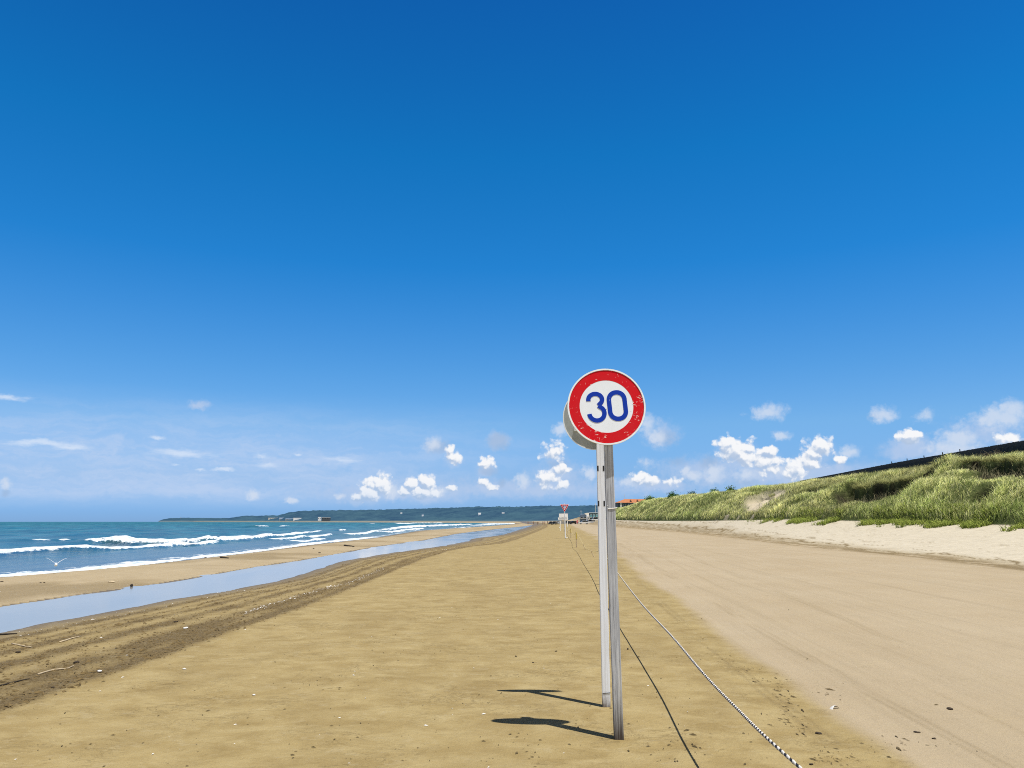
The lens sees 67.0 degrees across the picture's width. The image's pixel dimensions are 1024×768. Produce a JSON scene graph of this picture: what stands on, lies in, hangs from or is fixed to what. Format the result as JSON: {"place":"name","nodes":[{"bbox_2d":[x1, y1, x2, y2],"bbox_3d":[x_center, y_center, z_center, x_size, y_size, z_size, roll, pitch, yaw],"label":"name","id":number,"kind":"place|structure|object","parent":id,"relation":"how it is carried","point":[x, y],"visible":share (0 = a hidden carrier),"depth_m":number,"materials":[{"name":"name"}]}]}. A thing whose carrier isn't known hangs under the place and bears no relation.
{"place":"outdoors","nodes":[
{"label":"outdoors","id":0,"kind":"place"},
{"bbox_2d":[0,522,514,576],"bbox_3d":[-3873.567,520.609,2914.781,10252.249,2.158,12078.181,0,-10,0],"label":"sea","id":1,"kind":"structure","parent":0,"point":[26,548],"depth_m":78.42,"materials":[{"name":"liquid"}]},
{"bbox_2d":[0,525,531,632],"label":"runnel water","id":2,"kind":"structure","parent":0,"point":[18,616],"depth_m":20.10,"materials":[{"name":"blue liquid"}]},
{"bbox_2d":[158,505,597,521],"bbox_3d":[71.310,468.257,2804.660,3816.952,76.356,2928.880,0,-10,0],"label":"hills","id":3,"kind":"structure","parent":0,"point":[533,513],"depth_m":3325.41,"materials":[{"name":"green plant"}]},
{"bbox_2d":[322,517,330,520],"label":"apartment block","id":4,"kind":"structure","parent":3,"relation":"on","point":[326,518],"depth_m":3336.12,"materials":[{"name":"white paint"}]},
{"bbox_2d":[37,596,977,766],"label":"seaweed flecks","id":5,"kind":"object","parent":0,"point":[508,712],"visible":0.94,"depth_m":5.82,"materials":[{"name":"black plant"}]},
{"bbox_2d":[0,513,1023,767],"bbox_3d":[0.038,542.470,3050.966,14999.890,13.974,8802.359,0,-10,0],"label":"beach","id":6,"kind":"structure","parent":0,"point":[894,635],"depth_m":9.27,"materials":[{"name":"beige sand"}]},
{"bbox_2d":[0,678,29,685],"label":"driftwood","id":7,"kind":"object","parent":6,"relation":"on","point":[13,681],"visible":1,"depth_m":7.77,"materials":[{"name":"brown wood"}]},
{"bbox_2d":[37,665,73,674],"bbox_3d":[-4.969,3.116,8.431,0.023,0.034,0.501,-2,-10,12],"label":"driftwood","id":8,"kind":"object","parent":6,"relation":"on","point":[53,669],"visible":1,"depth_m":8.35,"materials":[{"name":"beige wood"}]},
{"bbox_2d":[0,543,490,709],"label":"churned crumbs","id":9,"kind":"object","parent":6,"relation":"on","point":[8,704],"visible":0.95,"depth_m":11.28,"materials":[{"name":"brown sand"}]},
{"bbox_2d":[0,548,687,766],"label":"shell fragments","id":10,"kind":"object","parent":6,"relation":"on","point":[284,600],"visible":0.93,"depth_m":14.35,"materials":[{"name":"white"}]},
{"bbox_2d":[558,514,567,530],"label":"notice board","id":11,"kind":"object","parent":6,"relation":"on","point":[560,517],"visible":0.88,"depth_m":136.90,"materials":[{"name":"white paint"}]},
{"bbox_2d":[560,504,568,538],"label":"slow sign","id":12,"kind":"object","parent":6,"relation":"on","point":[564,507],"visible":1,"depth_m":74.03,"materials":[{"name":"white metal"}]},
{"bbox_2d":[580,514,586,521],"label":"beach hut","id":13,"kind":"object","parent":6,"relation":"on","point":[582,517],"visible":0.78,"depth_m":411.73,"materials":[{"name":"white paint"}]},
{"bbox_2d":[563,401,610,706],"bbox_3d":[0.785,1.597,7.035,0.610,3.221,0.108,0,-10,0],"label":"round sign","id":14,"kind":"object","parent":6,"relation":"on","point":[575,436],"visible":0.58,"depth_m":7.00,"materials":[{"name":"white metal"}]},
{"bbox_2d":[589,513,597,518],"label":"beach hut","id":15,"kind":"object","parent":6,"relation":"on","point":[591,515],"visible":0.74,"depth_m":407.18,"materials":[{"name":"white paint"}]},
{"bbox_2d":[567,369,645,739],"bbox_3d":[0.753,1.437,5.978,0.622,3.164,0.138,0,-10,0],"label":"speed limit sign","id":16,"kind":"object","parent":6,"relation":"on","point":[606,408],"visible":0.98,"depth_m":6.12,"materials":[{"name":"metal"}]},
{"bbox_2d":[677,619,949,765],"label":"tread crumbs","id":17,"kind":"object","parent":6,"relation":"on","point":[806,726],"visible":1,"depth_m":6.30,"materials":[{"name":"brown sand"}]},
{"bbox_3d":[2.400,4.818,19.863,0.080,1.260,0.084,0,-10,0],"label":"rope post","id":18,"kind":"object","parent":6,"relation":"on","visible":0},
{"bbox_2d":[567,527,801,767],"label":"barrier rope","id":19,"kind":"object","parent":18,"relation":"attached to","point":[787,756],"visible":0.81,"depth_m":4.91,"materials":[{"name":"white fabric"}]},
{"bbox_2d":[0,0,1023,521],"label":"sky","id":20,"kind":"structure","parent":0,"point":[258,257],"materials":[{"name":"blue"}]},
{"bbox_2d":[615,450,1023,525],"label":"dune","id":21,"kind":"structure","parent":0,"point":[859,493],"depth_m":68.73,"materials":[{"name":"green plant"}]},
{"bbox_2d":[615,494,644,507],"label":"hotel","id":22,"kind":"structure","parent":21,"relation":"on","point":[624,502],"depth_m":465.32,"materials":[{"name":"orange tile"}]},
{"bbox_2d":[667,491,678,498],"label":"shrub","id":23,"kind":"object","parent":21,"relation":"on","point":[672,494],"visible":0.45,"depth_m":214.44,"materials":[{"name":"green plant"}]},
{"bbox_2d":[728,500,1023,531],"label":"foot weeds","id":24,"kind":"object","parent":21,"relation":"on","point":[973,523],"visible":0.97,"depth_m":54.53,"materials":[{"name":"green plant"}]},
{"bbox_2d":[801,440,1023,480],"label":"slat fence","id":25,"kind":"object","parent":21,"relation":"on","point":[1016,447],"visible":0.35,"depth_m":71.80,"materials":[{"name":"black wood"}]},
{"bbox_2d":[975,448,1002,457],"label":"shrub","id":26,"kind":"object","parent":21,"relation":"on","point":[988,454],"visible":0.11,"depth_m":61.09,"materials":[{"name":"green plant"}]}
]}

